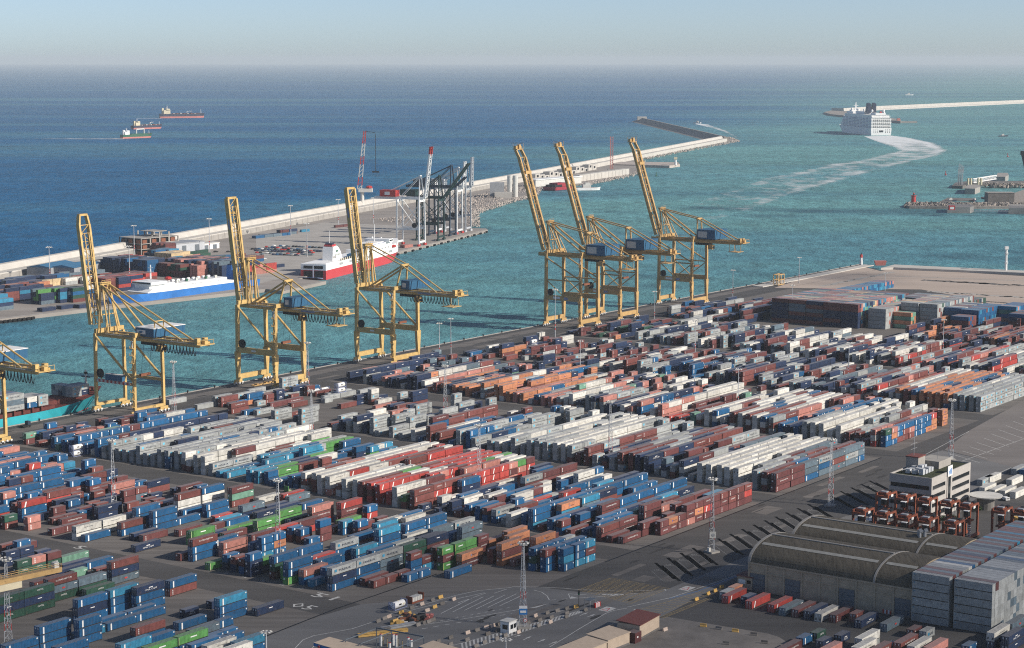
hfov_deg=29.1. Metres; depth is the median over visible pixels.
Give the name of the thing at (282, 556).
shipping container
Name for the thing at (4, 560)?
lattice mast
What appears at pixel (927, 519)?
straddle carrier
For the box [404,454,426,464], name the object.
shipping container
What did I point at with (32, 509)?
shipping container
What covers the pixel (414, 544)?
shipping container
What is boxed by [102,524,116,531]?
shipping container
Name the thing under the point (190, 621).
shipping container
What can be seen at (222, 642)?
shipping container
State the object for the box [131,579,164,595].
shipping container
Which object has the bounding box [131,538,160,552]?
shipping container
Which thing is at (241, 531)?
shipping container
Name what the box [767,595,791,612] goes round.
shipping container
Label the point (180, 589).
shipping container
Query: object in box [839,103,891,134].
cruise ship
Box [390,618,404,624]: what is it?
scrap crate
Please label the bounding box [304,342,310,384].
lattice mast
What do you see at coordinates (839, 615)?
shipping container
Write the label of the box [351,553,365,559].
shipping container
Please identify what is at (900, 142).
wake
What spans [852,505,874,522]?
straddle carrier
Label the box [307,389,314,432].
lattice mast
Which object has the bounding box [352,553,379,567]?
shipping container
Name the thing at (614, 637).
shed
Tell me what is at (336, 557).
shipping container
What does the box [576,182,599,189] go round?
motor boat
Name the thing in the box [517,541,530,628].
lattice mast
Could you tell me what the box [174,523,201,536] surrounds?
shipping container
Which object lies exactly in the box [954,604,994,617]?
shipping container
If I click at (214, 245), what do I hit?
door
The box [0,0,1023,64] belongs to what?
sky
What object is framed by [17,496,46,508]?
shipping container
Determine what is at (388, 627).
steel girder
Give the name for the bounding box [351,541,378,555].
shipping container
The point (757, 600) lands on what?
shipping container
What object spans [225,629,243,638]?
shipping container
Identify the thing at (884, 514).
straddle carrier
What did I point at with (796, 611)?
shipping container
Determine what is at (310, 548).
shipping container
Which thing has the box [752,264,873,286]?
pier slab
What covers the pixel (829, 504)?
lattice mast
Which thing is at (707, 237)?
quay crane
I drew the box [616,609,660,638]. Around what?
shed
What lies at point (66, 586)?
shipping container
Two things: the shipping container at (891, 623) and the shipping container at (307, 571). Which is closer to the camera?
the shipping container at (891, 623)
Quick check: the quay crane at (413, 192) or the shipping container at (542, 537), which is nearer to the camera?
the shipping container at (542, 537)
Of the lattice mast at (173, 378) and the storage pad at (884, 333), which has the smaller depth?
the lattice mast at (173, 378)
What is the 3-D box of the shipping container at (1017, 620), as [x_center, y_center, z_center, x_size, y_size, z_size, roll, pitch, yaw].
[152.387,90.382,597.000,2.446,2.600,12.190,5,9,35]
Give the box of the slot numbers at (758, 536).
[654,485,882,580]
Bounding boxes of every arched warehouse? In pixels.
[748,532,940,617]
[791,515,976,556]
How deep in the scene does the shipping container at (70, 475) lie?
818.74 m
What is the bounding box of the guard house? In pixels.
[736,571,752,589]
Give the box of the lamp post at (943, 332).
[941,319,946,347]
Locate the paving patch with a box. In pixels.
[8,316,889,633]
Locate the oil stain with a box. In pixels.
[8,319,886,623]
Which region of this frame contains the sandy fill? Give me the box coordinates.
[775,267,1023,303]
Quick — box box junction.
[579,578,712,617]
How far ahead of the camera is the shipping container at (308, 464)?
828.67 m
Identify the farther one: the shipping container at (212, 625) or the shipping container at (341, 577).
the shipping container at (341, 577)
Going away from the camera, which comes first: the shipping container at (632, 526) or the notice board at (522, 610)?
the notice board at (522, 610)
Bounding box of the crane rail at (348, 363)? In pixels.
[14,288,739,427]
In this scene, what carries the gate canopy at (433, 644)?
on the terminal ground at (740, 615)
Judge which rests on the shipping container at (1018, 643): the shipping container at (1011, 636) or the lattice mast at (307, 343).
the shipping container at (1011, 636)
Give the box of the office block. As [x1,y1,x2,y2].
[889,431,970,520]
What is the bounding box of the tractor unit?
[20,420,30,427]
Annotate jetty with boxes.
[895,118,916,122]
[904,202,1023,208]
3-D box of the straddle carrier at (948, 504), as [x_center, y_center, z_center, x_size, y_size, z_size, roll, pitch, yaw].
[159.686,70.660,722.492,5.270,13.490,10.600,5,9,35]
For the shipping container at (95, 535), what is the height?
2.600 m
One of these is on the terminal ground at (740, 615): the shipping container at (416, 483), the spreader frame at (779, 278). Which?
the spreader frame at (779, 278)
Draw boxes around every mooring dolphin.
[947,204,973,212]
[965,185,979,193]
[996,173,1008,180]
[1008,204,1023,213]
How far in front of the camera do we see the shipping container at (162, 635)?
591.08 m
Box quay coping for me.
[0,229,487,318]
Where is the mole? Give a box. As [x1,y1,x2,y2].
[831,100,1023,110]
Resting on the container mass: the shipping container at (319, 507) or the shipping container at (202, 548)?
the shipping container at (319, 507)
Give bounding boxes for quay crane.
[0,341,55,443]
[76,213,214,413]
[224,196,354,388]
[344,187,467,362]
[374,146,432,246]
[400,163,470,240]
[406,165,466,235]
[421,161,466,233]
[431,157,473,231]
[513,143,642,328]
[554,141,680,319]
[628,136,749,303]
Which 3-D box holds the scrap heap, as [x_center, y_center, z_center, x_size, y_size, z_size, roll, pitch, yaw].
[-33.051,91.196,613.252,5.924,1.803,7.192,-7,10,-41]
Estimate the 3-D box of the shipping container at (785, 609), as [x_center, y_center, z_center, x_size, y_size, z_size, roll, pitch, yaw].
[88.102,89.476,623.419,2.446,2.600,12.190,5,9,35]
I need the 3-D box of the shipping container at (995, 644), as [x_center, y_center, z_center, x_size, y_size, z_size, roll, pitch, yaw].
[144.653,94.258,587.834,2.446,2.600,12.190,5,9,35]
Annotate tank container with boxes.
[69,443,83,450]
[70,449,83,456]
[334,381,345,387]
[335,386,345,392]
[388,598,406,610]
[529,339,536,343]
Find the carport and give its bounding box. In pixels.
[70,255,113,261]
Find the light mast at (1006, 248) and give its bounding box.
[1004,246,1008,269]
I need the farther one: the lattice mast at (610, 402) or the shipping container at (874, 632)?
the lattice mast at (610, 402)
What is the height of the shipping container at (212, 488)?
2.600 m
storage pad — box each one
[0,467,606,603]
[0,552,322,647]
[13,442,759,549]
[195,387,879,495]
[332,378,978,450]
[457,341,1023,414]
[562,320,935,370]
[651,314,989,345]
[744,289,807,301]
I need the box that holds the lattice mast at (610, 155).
[607,136,614,169]
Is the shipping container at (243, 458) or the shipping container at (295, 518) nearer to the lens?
the shipping container at (295, 518)
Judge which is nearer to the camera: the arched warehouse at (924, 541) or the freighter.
the arched warehouse at (924, 541)
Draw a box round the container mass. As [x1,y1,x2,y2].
[0,224,1023,647]
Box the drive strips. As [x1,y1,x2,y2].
[655,481,887,580]
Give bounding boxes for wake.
[696,123,726,131]
[762,136,942,202]
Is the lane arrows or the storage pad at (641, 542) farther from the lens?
the storage pad at (641, 542)
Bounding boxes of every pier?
[0,139,733,319]
[614,157,679,167]
[881,264,1023,274]
[952,181,1023,188]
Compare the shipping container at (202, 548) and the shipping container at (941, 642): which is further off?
the shipping container at (202, 548)
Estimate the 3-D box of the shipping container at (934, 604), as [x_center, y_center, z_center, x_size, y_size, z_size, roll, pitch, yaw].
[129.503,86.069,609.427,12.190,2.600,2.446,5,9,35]
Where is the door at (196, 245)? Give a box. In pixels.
[182,244,198,250]
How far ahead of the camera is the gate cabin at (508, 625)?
600.35 m
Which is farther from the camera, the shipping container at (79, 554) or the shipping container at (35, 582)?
the shipping container at (79, 554)
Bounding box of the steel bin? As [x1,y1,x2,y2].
[629,629,641,643]
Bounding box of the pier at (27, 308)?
[0,139,733,319]
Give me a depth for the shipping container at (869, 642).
573.68 m
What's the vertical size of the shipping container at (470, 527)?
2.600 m
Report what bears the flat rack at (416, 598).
on the access road
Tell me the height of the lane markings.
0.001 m
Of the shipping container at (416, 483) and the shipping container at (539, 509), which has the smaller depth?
the shipping container at (539, 509)
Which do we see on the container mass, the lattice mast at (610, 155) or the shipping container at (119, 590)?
the shipping container at (119, 590)
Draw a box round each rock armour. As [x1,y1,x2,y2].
[466,186,543,226]
[576,137,739,184]
[904,201,1023,207]
[984,182,1023,187]
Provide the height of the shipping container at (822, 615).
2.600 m
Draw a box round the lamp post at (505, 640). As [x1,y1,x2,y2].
[499,638,511,647]
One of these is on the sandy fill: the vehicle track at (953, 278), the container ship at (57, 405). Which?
the vehicle track at (953, 278)
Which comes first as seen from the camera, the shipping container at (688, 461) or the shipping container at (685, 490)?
the shipping container at (685, 490)
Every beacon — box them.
[859,253,862,264]
[911,193,916,201]
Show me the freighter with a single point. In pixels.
(126, 134)
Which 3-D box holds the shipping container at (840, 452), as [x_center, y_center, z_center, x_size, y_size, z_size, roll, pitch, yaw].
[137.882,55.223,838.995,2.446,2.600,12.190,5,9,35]
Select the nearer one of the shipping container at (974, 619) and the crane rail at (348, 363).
the shipping container at (974, 619)
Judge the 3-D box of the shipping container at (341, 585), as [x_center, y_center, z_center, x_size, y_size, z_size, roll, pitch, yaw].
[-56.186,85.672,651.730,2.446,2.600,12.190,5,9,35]
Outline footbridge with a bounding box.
[972,175,996,182]
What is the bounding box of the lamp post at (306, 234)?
[303,223,309,256]
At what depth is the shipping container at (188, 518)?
742.93 m
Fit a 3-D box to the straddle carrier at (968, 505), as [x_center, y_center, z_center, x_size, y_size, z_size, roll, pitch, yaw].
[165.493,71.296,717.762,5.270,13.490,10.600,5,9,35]
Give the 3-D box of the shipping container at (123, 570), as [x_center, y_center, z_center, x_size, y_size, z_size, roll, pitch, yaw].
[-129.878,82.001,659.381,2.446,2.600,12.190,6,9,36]
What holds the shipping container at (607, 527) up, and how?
on the container mass
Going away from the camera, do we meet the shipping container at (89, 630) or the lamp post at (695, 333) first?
the shipping container at (89, 630)
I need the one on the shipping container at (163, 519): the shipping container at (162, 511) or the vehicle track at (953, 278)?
the shipping container at (162, 511)
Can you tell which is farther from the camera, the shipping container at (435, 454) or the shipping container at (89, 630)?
the shipping container at (435, 454)
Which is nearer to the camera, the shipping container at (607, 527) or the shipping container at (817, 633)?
the shipping container at (817, 633)
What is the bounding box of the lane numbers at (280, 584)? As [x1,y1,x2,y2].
[73,546,338,608]
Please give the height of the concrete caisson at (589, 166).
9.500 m
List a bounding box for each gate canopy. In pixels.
[313,637,370,647]
[418,641,456,647]
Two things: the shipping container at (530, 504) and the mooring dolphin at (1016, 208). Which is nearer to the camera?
the shipping container at (530, 504)
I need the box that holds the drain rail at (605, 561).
[265,458,879,636]
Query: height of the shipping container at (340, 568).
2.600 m
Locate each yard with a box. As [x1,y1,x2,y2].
[256,222,401,282]
[621,617,786,647]
[945,401,1023,466]
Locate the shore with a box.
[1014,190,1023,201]
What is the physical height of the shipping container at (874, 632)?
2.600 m
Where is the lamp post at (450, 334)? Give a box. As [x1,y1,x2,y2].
[448,318,453,353]
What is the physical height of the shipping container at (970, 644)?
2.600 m
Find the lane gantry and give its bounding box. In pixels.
[345,627,423,647]
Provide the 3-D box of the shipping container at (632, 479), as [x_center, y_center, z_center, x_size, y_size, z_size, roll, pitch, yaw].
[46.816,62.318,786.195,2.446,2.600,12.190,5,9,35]
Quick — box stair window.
[948,476,950,497]
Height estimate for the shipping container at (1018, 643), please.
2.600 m
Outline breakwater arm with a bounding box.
[632,118,729,142]
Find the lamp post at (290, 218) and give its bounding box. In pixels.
[288,205,292,234]
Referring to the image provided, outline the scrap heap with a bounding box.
[399,612,418,620]
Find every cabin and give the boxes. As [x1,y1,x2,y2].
[499,617,516,633]
[948,205,954,209]
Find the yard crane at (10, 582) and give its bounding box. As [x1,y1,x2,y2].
[0,561,61,591]
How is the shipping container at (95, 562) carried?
on the terminal ground at (740, 615)
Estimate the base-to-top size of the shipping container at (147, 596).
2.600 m
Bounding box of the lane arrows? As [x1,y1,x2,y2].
[514,589,665,644]
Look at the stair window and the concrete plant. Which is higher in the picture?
the concrete plant
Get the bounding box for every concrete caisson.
[532,173,539,177]
[543,171,553,176]
[572,166,579,172]
[582,164,591,170]
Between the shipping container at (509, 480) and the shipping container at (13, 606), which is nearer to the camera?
the shipping container at (13, 606)
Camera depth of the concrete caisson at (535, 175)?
2821.98 m
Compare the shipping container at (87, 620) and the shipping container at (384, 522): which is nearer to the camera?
the shipping container at (87, 620)
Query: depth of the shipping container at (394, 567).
671.89 m
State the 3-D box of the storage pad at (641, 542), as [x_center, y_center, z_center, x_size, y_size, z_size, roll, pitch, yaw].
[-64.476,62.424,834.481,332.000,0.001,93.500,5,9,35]
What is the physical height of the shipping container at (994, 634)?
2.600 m
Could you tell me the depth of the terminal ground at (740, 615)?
729.04 m
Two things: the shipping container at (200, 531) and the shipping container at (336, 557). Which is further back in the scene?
the shipping container at (200, 531)
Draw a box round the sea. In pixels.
[0,65,1023,411]
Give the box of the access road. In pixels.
[265,450,1010,647]
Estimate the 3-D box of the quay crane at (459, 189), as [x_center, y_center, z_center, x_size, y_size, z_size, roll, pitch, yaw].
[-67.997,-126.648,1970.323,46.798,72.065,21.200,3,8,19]
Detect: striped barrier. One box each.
[594,601,600,607]
[882,609,890,614]
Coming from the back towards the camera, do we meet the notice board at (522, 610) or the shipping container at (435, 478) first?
the shipping container at (435, 478)
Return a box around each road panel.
[599,607,615,611]
[679,586,694,590]
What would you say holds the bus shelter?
on the access road
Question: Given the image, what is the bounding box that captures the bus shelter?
[584,597,595,605]
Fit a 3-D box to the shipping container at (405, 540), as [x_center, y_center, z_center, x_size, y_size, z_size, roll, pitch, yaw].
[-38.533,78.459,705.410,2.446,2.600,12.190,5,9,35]
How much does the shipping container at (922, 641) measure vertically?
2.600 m
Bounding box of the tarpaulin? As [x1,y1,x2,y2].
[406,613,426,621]
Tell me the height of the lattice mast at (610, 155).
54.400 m
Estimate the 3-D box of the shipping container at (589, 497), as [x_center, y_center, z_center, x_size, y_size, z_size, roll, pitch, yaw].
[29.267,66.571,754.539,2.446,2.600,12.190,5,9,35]
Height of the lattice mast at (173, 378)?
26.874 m
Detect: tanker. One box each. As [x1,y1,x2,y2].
[130,121,161,128]
[159,108,204,117]
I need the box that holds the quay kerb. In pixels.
[0,264,859,427]
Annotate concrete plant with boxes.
[490,175,517,197]
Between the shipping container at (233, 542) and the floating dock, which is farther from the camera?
the floating dock
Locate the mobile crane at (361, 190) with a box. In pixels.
[357,131,378,204]
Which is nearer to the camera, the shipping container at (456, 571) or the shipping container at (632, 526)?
the shipping container at (456, 571)
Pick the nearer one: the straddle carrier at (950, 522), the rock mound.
the straddle carrier at (950, 522)
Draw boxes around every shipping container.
[0,504,8,513]
[0,590,23,605]
[0,600,24,613]
[0,608,24,622]
[0,635,38,647]
[6,539,37,549]
[11,457,37,467]
[13,481,41,493]
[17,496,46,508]
[18,503,46,514]
[20,582,54,598]
[24,591,54,606]
[25,599,54,614]
[29,574,58,586]
[34,617,70,635]
[35,465,60,476]
[36,626,71,643]
[39,635,71,647]
[40,477,63,488]
[42,487,58,492]
[43,487,70,498]
[43,571,76,585]
[51,636,88,647]
[54,562,85,574]
[55,580,77,593]
[55,588,77,601]
[58,513,86,525]
[61,549,88,562]
[62,471,77,478]
[72,520,101,533]
[72,591,107,607]
[72,600,106,616]
[72,624,104,638]
[73,608,107,618]
[73,613,101,628]
[74,622,101,637]
[74,631,101,642]
[77,571,106,586]
[80,470,106,477]
[81,528,110,542]
[81,581,114,595]
[82,555,112,569]
[94,501,121,513]
[98,513,127,526]
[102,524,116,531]
[102,613,136,631]
[105,581,138,598]
[106,554,138,569]
[107,563,138,577]
[107,570,138,583]
[108,479,134,490]
[115,634,151,647]
[117,516,145,529]
[117,524,145,536]
[130,618,165,636]
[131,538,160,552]
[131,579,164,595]
[131,588,164,603]
[132,502,159,514]
[132,512,148,519]
[132,605,165,622]
[139,528,167,541]
[141,637,177,647]
[143,476,169,488]
[149,505,176,517]
[149,512,176,524]
[149,519,177,528]
[151,629,174,642]
[165,572,196,588]
[165,581,196,596]
[173,488,200,500]
[173,613,206,630]
[173,627,207,645]
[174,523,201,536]
[177,512,200,524]
[177,636,207,647]
[178,504,201,515]
[186,524,214,537]
[186,620,219,632]
[188,532,217,546]
[188,541,217,554]
[188,548,217,561]
[198,482,223,494]
[201,635,236,647]
[202,498,228,510]
[205,557,221,570]
[209,459,232,469]
[214,589,246,606]
[214,599,246,614]
[214,607,247,619]
[215,615,232,628]
[217,533,238,545]
[218,535,247,549]
[219,526,246,536]
[219,544,247,556]
[222,514,248,526]
[223,467,247,478]
[223,639,252,647]
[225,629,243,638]
[227,482,252,494]
[229,454,252,464]
[230,632,264,644]
[234,518,257,529]
[238,500,264,512]
[247,528,274,541]
[252,506,278,518]
[252,599,283,616]
[253,514,278,527]
[253,522,280,531]
[253,642,264,647]
[254,492,279,502]
[261,455,284,465]
[269,549,298,563]
[275,505,301,517]
[276,464,297,475]
[283,554,312,569]
[284,513,306,523]
[285,491,309,501]
[294,515,320,526]
[294,541,322,555]
[296,459,317,470]
[298,498,322,510]
[298,562,327,577]
[307,501,333,513]
[313,552,341,564]
[325,471,349,482]
[327,560,355,575]
[327,569,356,583]
[327,577,356,591]
[330,535,358,550]
[335,514,360,523]
[336,497,361,509]
[336,504,361,516]
[346,466,368,475]
[347,529,373,540]
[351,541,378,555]
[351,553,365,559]
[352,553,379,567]
[356,561,379,575]
[359,537,373,544]
[366,461,388,470]
[372,517,397,529]
[374,523,400,536]
[374,531,400,543]
[375,545,402,560]
[377,515,401,522]
[380,554,402,567]
[380,561,402,572]
[392,536,414,545]
[399,538,425,552]
[401,512,425,523]
[401,518,425,531]
[402,529,427,538]
[403,546,426,560]
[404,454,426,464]
[404,479,425,490]
[410,484,433,496]
[415,531,438,538]
[422,473,444,484]
[422,511,446,524]
[422,531,448,545]
[425,449,444,460]
[426,519,446,528]
[428,522,453,532]
[444,563,471,578]
[450,516,474,529]
[456,528,481,540]
[456,547,482,561]
[456,555,482,565]
[457,475,480,486]
[457,520,482,534]
[459,492,482,504]
[460,463,481,474]
[480,458,500,468]
[491,503,514,516]
[495,482,517,490]
[496,477,516,483]
[496,536,521,551]
[496,545,521,558]
[504,529,529,539]
[509,552,528,566]
[515,501,537,509]
[520,472,542,483]
[522,544,528,552]
[528,503,551,515]
[528,510,551,522]
[530,530,555,544]
[539,467,559,478]
[556,462,576,473]
[556,498,579,511]
[559,487,580,498]
[565,481,586,489]
[573,468,594,479]
[577,492,599,504]
[583,476,603,487]
[595,486,616,498]
[596,520,619,534]
[597,499,619,511]
[603,480,622,488]
[615,514,637,527]
[616,493,636,505]
[617,530,640,543]
[619,474,639,486]
[620,522,636,530]
[628,482,648,493]
[633,487,653,499]
[638,507,660,518]
[639,499,660,511]
[644,451,663,461]
[650,482,670,493]
[661,500,676,512]
[667,476,686,488]
[674,485,693,496]
[674,494,694,503]
[679,456,698,466]
[694,451,713,461]
[722,587,746,603]
[733,463,752,474]
[745,592,769,608]
[754,452,772,459]
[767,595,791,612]
[771,468,790,479]
[777,639,801,647]
[778,599,803,615]
[786,463,804,473]
[791,600,815,617]
[796,632,811,646]
[800,458,818,468]
[803,602,827,619]
[810,628,825,640]
[814,604,838,621]
[815,453,831,463]
[815,635,831,647]
[821,640,841,647]
[829,448,845,458]
[829,605,853,622]
[834,630,849,642]
[849,609,864,621]
[851,637,876,647]
[854,610,878,628]
[854,628,879,644]
[872,640,892,647]
[880,614,903,632]
[893,632,917,647]
[906,624,921,635]
[907,635,931,647]
[911,605,951,618]
[911,613,950,626]
[912,570,952,585]
[912,580,952,593]
[912,588,951,602]
[912,597,951,610]
[919,626,934,637]
[923,637,947,647]
[953,612,994,626]
[953,620,993,633]
[954,577,995,592]
[954,587,994,600]
[954,595,994,609]
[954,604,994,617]
[961,640,976,647]
[986,623,1009,641]
[986,638,1000,647]
[1000,636,1023,647]
[1001,626,1023,645]
[1005,614,1023,629]
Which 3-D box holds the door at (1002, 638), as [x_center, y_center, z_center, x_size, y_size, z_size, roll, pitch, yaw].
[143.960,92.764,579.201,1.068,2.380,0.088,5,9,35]
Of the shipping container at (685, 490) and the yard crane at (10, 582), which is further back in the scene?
the shipping container at (685, 490)
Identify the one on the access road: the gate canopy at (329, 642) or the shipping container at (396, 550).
the gate canopy at (329, 642)
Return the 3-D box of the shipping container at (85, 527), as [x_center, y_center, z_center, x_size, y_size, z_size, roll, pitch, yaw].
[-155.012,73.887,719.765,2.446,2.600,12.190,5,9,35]
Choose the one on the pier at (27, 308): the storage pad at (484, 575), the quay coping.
the quay coping
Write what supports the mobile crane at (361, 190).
on the pier at (27, 308)
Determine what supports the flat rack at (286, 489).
on the storage pad at (641, 542)
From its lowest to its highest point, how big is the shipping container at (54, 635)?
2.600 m
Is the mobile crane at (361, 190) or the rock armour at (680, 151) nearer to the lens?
the mobile crane at (361, 190)
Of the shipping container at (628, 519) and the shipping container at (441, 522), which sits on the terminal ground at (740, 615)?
the shipping container at (441, 522)
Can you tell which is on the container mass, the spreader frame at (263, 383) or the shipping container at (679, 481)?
the shipping container at (679, 481)
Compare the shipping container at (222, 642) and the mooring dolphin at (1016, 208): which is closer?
the shipping container at (222, 642)
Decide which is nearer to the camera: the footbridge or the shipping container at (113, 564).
the shipping container at (113, 564)
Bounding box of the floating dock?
[940,198,972,201]
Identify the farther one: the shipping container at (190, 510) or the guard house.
the shipping container at (190, 510)
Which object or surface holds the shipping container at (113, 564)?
on the shipping container at (123, 570)
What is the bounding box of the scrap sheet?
[424,613,433,619]
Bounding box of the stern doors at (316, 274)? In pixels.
[303,265,322,278]
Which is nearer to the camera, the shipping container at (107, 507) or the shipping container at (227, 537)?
the shipping container at (227, 537)
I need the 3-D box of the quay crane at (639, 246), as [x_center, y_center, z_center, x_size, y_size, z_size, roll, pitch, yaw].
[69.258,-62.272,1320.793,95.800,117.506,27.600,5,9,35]
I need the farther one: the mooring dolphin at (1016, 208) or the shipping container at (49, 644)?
the mooring dolphin at (1016, 208)
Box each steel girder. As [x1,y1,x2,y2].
[357,628,407,637]
[360,626,390,632]
[381,621,415,628]
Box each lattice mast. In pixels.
[0,556,14,643]
[106,439,116,501]
[170,361,176,410]
[272,478,283,551]
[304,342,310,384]
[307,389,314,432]
[441,365,448,407]
[474,424,483,470]
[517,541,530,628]
[606,400,613,449]
[607,136,614,169]
[704,477,719,553]
[824,438,836,507]
[948,398,955,459]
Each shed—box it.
[27,260,73,274]
[53,260,100,273]
[171,239,204,250]
[205,241,219,248]
[527,176,581,186]
[557,636,607,647]
[586,625,630,647]
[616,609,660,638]
[984,192,1014,201]
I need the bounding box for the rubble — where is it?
[372,185,537,221]
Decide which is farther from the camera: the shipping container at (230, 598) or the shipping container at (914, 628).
the shipping container at (230, 598)
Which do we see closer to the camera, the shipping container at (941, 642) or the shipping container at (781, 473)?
the shipping container at (941, 642)
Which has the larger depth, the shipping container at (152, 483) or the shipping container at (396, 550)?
the shipping container at (152, 483)
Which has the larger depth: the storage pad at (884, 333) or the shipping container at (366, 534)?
the storage pad at (884, 333)
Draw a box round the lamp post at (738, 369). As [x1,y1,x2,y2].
[735,368,741,399]
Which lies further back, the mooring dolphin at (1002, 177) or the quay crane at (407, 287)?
the mooring dolphin at (1002, 177)
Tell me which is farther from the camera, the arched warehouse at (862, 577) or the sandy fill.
the sandy fill
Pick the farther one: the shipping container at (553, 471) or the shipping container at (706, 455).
the shipping container at (706, 455)
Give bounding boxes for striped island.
[461,610,581,647]
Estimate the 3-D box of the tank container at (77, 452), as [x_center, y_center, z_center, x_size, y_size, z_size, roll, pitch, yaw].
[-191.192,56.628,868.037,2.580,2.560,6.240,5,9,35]
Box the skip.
[874,260,886,265]
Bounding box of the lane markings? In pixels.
[295,422,1022,647]
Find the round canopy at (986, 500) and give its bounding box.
[969,491,1002,510]
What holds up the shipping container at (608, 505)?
on the container mass
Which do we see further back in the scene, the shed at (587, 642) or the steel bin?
the steel bin
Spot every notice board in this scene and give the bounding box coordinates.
[519,606,526,614]
[710,532,715,537]
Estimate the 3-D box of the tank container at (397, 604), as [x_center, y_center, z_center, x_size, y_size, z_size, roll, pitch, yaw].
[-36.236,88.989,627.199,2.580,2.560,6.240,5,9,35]
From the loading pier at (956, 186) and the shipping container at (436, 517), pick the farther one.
the loading pier at (956, 186)
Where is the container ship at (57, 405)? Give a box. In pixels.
[0,370,100,426]
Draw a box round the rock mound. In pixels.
[824,111,846,116]
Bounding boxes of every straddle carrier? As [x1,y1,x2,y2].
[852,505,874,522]
[873,508,896,525]
[875,489,896,525]
[894,492,916,528]
[895,511,917,528]
[914,495,937,531]
[916,514,938,532]
[938,498,960,532]
[942,517,964,536]
[956,500,978,537]
[990,504,1012,532]
[1011,506,1023,521]
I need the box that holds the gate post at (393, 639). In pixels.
[392,633,394,645]
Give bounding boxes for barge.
[543,182,571,190]
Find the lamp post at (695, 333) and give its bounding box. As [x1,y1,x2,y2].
[693,320,697,351]
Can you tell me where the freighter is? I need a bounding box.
[120,128,151,138]
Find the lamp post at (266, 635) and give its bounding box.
[260,630,272,647]
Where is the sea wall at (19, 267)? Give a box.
[0,136,726,278]
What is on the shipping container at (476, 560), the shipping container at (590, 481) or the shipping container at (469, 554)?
the shipping container at (469, 554)
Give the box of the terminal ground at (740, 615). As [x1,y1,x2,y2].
[0,265,1023,647]
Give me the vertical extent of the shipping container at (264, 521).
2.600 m
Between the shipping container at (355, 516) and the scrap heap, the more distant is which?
the shipping container at (355, 516)
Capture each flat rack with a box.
[284,486,295,491]
[406,591,423,603]
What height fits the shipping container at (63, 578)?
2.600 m
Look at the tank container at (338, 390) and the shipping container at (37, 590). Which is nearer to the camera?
the shipping container at (37, 590)
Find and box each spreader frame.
[251,380,273,385]
[773,273,784,284]
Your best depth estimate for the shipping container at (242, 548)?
695.84 m
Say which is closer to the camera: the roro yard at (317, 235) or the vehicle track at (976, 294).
the vehicle track at (976, 294)
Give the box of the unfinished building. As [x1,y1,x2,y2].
[119,229,178,254]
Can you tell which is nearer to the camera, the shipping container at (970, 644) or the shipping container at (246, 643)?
the shipping container at (246, 643)
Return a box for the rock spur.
[891,118,900,122]
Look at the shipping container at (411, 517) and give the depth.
742.86 m
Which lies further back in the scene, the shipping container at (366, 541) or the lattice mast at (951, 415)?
the lattice mast at (951, 415)
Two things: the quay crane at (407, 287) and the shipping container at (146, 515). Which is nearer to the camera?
the shipping container at (146, 515)
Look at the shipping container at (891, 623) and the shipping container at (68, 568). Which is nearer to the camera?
the shipping container at (891, 623)
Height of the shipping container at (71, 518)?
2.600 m
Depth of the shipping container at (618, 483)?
776.85 m
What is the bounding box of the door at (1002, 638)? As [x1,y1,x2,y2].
[1001,636,1004,643]
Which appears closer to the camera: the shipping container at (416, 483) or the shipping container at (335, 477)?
the shipping container at (416, 483)
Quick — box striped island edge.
[452,610,580,645]
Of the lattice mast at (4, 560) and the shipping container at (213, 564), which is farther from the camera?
the shipping container at (213, 564)
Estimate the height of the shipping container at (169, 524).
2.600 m
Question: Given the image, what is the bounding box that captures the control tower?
[1020,150,1023,165]
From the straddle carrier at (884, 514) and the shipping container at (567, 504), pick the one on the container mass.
the shipping container at (567, 504)
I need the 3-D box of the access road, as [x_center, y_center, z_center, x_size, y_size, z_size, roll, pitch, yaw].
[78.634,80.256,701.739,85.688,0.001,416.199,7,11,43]
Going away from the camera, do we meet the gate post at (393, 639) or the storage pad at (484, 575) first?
the gate post at (393, 639)
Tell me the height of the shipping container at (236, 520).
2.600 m
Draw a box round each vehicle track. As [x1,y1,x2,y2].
[820,272,894,285]
[898,276,1014,280]
[921,279,1023,285]
[927,291,1023,297]
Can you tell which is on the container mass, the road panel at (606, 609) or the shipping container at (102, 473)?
the shipping container at (102, 473)
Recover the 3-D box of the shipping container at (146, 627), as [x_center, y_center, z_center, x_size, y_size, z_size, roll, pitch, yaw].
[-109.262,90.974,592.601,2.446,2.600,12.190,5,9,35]
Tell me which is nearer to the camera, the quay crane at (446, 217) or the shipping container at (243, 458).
the shipping container at (243, 458)
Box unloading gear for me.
[957,164,981,184]
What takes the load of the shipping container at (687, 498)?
on the container mass
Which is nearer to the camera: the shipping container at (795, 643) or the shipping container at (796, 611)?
the shipping container at (795, 643)
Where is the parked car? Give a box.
[1001,496,1009,500]
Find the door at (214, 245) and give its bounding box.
[205,244,216,248]
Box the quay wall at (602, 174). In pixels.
[573,168,628,180]
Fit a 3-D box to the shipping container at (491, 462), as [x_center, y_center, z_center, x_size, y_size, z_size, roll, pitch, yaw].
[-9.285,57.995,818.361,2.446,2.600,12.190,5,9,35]
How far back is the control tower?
2355.85 m
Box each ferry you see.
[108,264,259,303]
[301,224,397,279]

